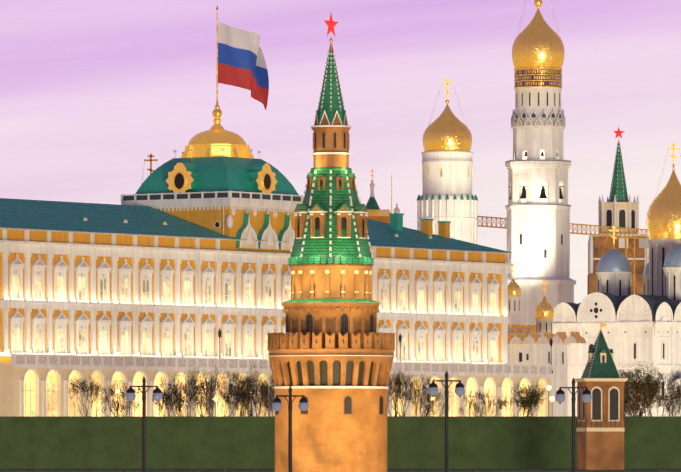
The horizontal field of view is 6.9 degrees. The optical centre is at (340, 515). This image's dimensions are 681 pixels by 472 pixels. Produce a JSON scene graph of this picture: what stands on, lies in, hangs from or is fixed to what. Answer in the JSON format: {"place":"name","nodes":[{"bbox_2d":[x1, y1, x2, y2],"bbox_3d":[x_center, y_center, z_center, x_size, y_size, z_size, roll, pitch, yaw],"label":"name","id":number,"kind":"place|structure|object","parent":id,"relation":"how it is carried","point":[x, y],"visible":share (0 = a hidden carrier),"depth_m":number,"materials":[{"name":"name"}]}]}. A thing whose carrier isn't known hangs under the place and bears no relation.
{"place":"outdoors","nodes":[
{"label":"outdoors","id":0,"kind":"place"},
{"bbox_2d":[142,153,399,223],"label":"terem palace roofs","id":1,"kind":"structure","parent":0,"point":[375,212],"depth_m":985.33,"materials":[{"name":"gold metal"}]},
{"bbox_2d":[267,13,394,471],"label":"tower","id":2,"kind":"structure","parent":0,"point":[331,350],"depth_m":630.78,"materials":[{"name":"brick"}]},
{"bbox_2d":[0,416,680,468],"bbox_3d":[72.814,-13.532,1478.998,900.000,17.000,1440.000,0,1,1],"label":"kremlin hill terrain","id":3,"kind":"structure","parent":0,"point":[248,442],"depth_m":760.19,"materials":[{"name":"green plant"}]},
{"bbox_2d":[65,376,112,415],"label":"garden tree","id":4,"kind":"object","parent":3,"relation":"on","point":[83,388],"visible":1,"depth_m":789.12,"materials":[{"name":"brown plant"}]},
{"bbox_2d":[98,379,140,415],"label":"garden tree","id":5,"kind":"object","parent":3,"relation":"on","point":[117,407],"visible":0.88,"depth_m":800.79,"materials":[{"name":"brown plant"}]},
{"bbox_2d":[152,376,184,415],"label":"garden tree","id":6,"kind":"object","parent":3,"relation":"on","point":[166,397],"visible":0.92,"depth_m":789.33,"materials":[{"name":"brown plant"}]},
{"bbox_2d":[154,372,212,415],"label":"garden tree","id":7,"kind":"object","parent":3,"relation":"on","point":[190,388],"visible":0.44,"depth_m":803.35,"materials":[{"name":"brown plant"}]},
{"bbox_2d":[180,367,231,415],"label":"garden tree","id":8,"kind":"object","parent":3,"relation":"on","point":[210,389],"visible":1,"depth_m":793.25,"materials":[{"name":"brown plant"}]},
{"bbox_2d":[184,370,250,415],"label":"garden tree","id":9,"kind":"object","parent":3,"relation":"on","point":[212,399],"visible":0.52,"depth_m":798.67,"materials":[{"name":"brown plant"}]},
{"bbox_2d":[223,375,265,415],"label":"garden tree","id":10,"kind":"object","parent":3,"relation":"on","point":[243,397],"visible":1,"depth_m":769.03,"materials":[{"name":"brown plant"}]},
{"bbox_2d":[227,361,273,415],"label":"garden tree","id":11,"kind":"object","parent":3,"relation":"on","point":[261,387],"visible":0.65,"depth_m":779.16,"materials":[{"name":"brown plant"}]},
{"bbox_2d":[227,369,273,415],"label":"garden tree","id":12,"kind":"object","parent":3,"relation":"on","point":[253,391],"visible":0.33,"depth_m":799.13,"materials":[{"name":"brown plant"}]},
{"bbox_2d":[251,375,274,415],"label":"garden tree","id":13,"kind":"object","parent":3,"relation":"on","point":[269,400],"visible":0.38,"depth_m":789.58,"materials":[{"name":"brown plant"}]},
{"bbox_2d":[0,6,552,415],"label":"palace","id":14,"kind":"structure","parent":3,"relation":"on","point":[171,267],"depth_m":867.48,"materials":[{"name":"white paint"}]},
{"bbox_2d":[218,23,268,109],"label":"flag","id":15,"kind":"object","parent":14,"relation":"attached to","point":[241,62],"visible":0.98,"depth_m":886.43,"materials":[{"name":"multicoloured fabric"}]},
{"bbox_2d":[218,328,552,372],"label":"terrace lanterns","id":16,"kind":"object","parent":14,"relation":"on","point":[400,337],"visible":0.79,"depth_m":902.50,"materials":[{"name":"metal"}]},
{"bbox_2d":[387,371,412,415],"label":"garden tree","id":17,"kind":"object","parent":3,"relation":"on","point":[394,387],"visible":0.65,"depth_m":798.70,"materials":[{"name":"brown plant"}]},
{"bbox_2d":[387,373,443,415],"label":"garden tree","id":18,"kind":"object","parent":3,"relation":"on","point":[418,388],"visible":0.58,"depth_m":805.34,"materials":[{"name":"brown plant"}]},
{"bbox_2d":[417,78,506,262],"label":"domed bell tower","id":19,"kind":"structure","parent":3,"relation":"on","point":[447,172],"depth_m":1102.92,"materials":[{"name":"white paint"}]},
{"bbox_2d":[458,387,509,415],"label":"garden tree","id":20,"kind":"object","parent":3,"relation":"on","point":[476,409],"visible":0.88,"depth_m":801.23,"materials":[{"name":"brown plant"}]},
{"bbox_2d":[497,382,547,415],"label":"garden tree","id":21,"kind":"object","parent":3,"relation":"on","point":[526,402],"visible":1,"depth_m":799.36,"materials":[{"name":"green plant"}]},
{"bbox_2d":[507,263,585,415],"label":"church","id":22,"kind":"structure","parent":3,"relation":"on","point":[528,344],"depth_m":984.67,"materials":[{"name":"white paint"}]},
{"bbox_2d":[477,216,648,293],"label":"tower crane","id":23,"kind":"object","parent":3,"relation":"on","point":[643,242],"visible":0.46,"depth_m":1208.99,"materials":[{"name":"orange metal"}]},
{"bbox_2d":[553,143,680,415],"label":"cathedral","id":24,"kind":"structure","parent":3,"relation":"on","point":[638,329],"depth_m":1039.29,"materials":[{"name":"white paint"}]},
{"bbox_2d":[624,374,638,415],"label":"garden tree","id":25,"kind":"object","parent":3,"relation":"on","point":[627,408],"visible":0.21,"depth_m":801.88,"materials":[{"name":"brown plant"}]},
{"bbox_2d":[618,361,669,415],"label":"garden tree","id":26,"kind":"object","parent":3,"relation":"on","point":[630,378],"visible":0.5,"depth_m":798.47,"materials":[{"name":"brown plant"}]},
{"bbox_2d":[628,371,680,415],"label":"garden tree","id":27,"kind":"object","parent":3,"relation":"on","point":[650,397],"visible":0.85,"depth_m":789.36,"materials":[{"name":"brown plant"}]},
{"bbox_2d":[658,371,680,415],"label":"garden tree","id":28,"kind":"object","parent":3,"relation":"on","point":[675,390],"visible":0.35,"depth_m":805.14,"materials":[{"name":"brown plant"}]},
{"bbox_2d":[0,469,680,471],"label":"road","id":29,"kind":"structure","parent":0,"point":[273,470],"depth_m":704.19,"materials":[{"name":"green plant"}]},
{"bbox_2d":[116,386,638,415],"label":"garden path lamps","id":30,"kind":"object","parent":29,"relation":"on","point":[548,389],"visible":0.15,"depth_m":811.48,"materials":[{"name":"metal"}]},
{"bbox_2d":[407,373,449,415],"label":"garden tree","id":31,"kind":"object","parent":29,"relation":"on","point":[428,400],"visible":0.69,"depth_m":790.83,"materials":[{"name":"brown plant"}]},
{"bbox_2d":[656,384,680,415],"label":"garden tree","id":32,"kind":"object","parent":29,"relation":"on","point":[671,402],"visible":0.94,"depth_m":777.16,"materials":[{"name":"brown plant"}]},
{"bbox_2d":[0,0,680,303],"label":"sky","id":33,"kind":"structure","parent":0,"point":[90,89],"materials":[{"name":"purple"}]},
{"bbox_2d":[505,0,575,326],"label":"bell tower","id":34,"kind":"structure","parent":0,"point":[538,221],"depth_m":1090.36,"materials":[{"name":"white paint"}]},
{"bbox_2d":[575,323,627,469],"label":"small tower","id":35,"kind":"structure","parent":0,"point":[600,429],"depth_m":728.23,"materials":[{"name":"brick"}]},
{"bbox_2d":[587,127,648,294],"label":"tower","id":36,"kind":"structure","parent":0,"point":[618,208],"depth_m":1493.64,"materials":[{"name":"brick"}]},
{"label":"bridge deck road","id":37,"kind":"structure","parent":0,"visible":0},
{"bbox_2d":[125,377,161,471],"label":"bridge lamp","id":38,"kind":"object","parent":37,"relation":"on","point":[130,395],"visible":1,"depth_m":375.09,"materials":[{"name":"metal"}]},
{"bbox_2d":[272,386,308,471],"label":"bridge lamp","id":39,"kind":"object","parent":37,"relation":"on","point":[303,405],"visible":1,"depth_m":374.95,"materials":[{"name":"metal"}]},
{"bbox_2d":[428,371,464,471],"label":"bridge lamp","id":40,"kind":"object","parent":37,"relation":"on","point":[459,390],"visible":1,"depth_m":374.78,"materials":[{"name":"metal"}]},
{"bbox_2d":[555,378,591,471],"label":"bridge lamp","id":41,"kind":"object","parent":37,"relation":"on","point":[586,396],"visible":1,"depth_m":374.65,"materials":[{"name":"metal"}]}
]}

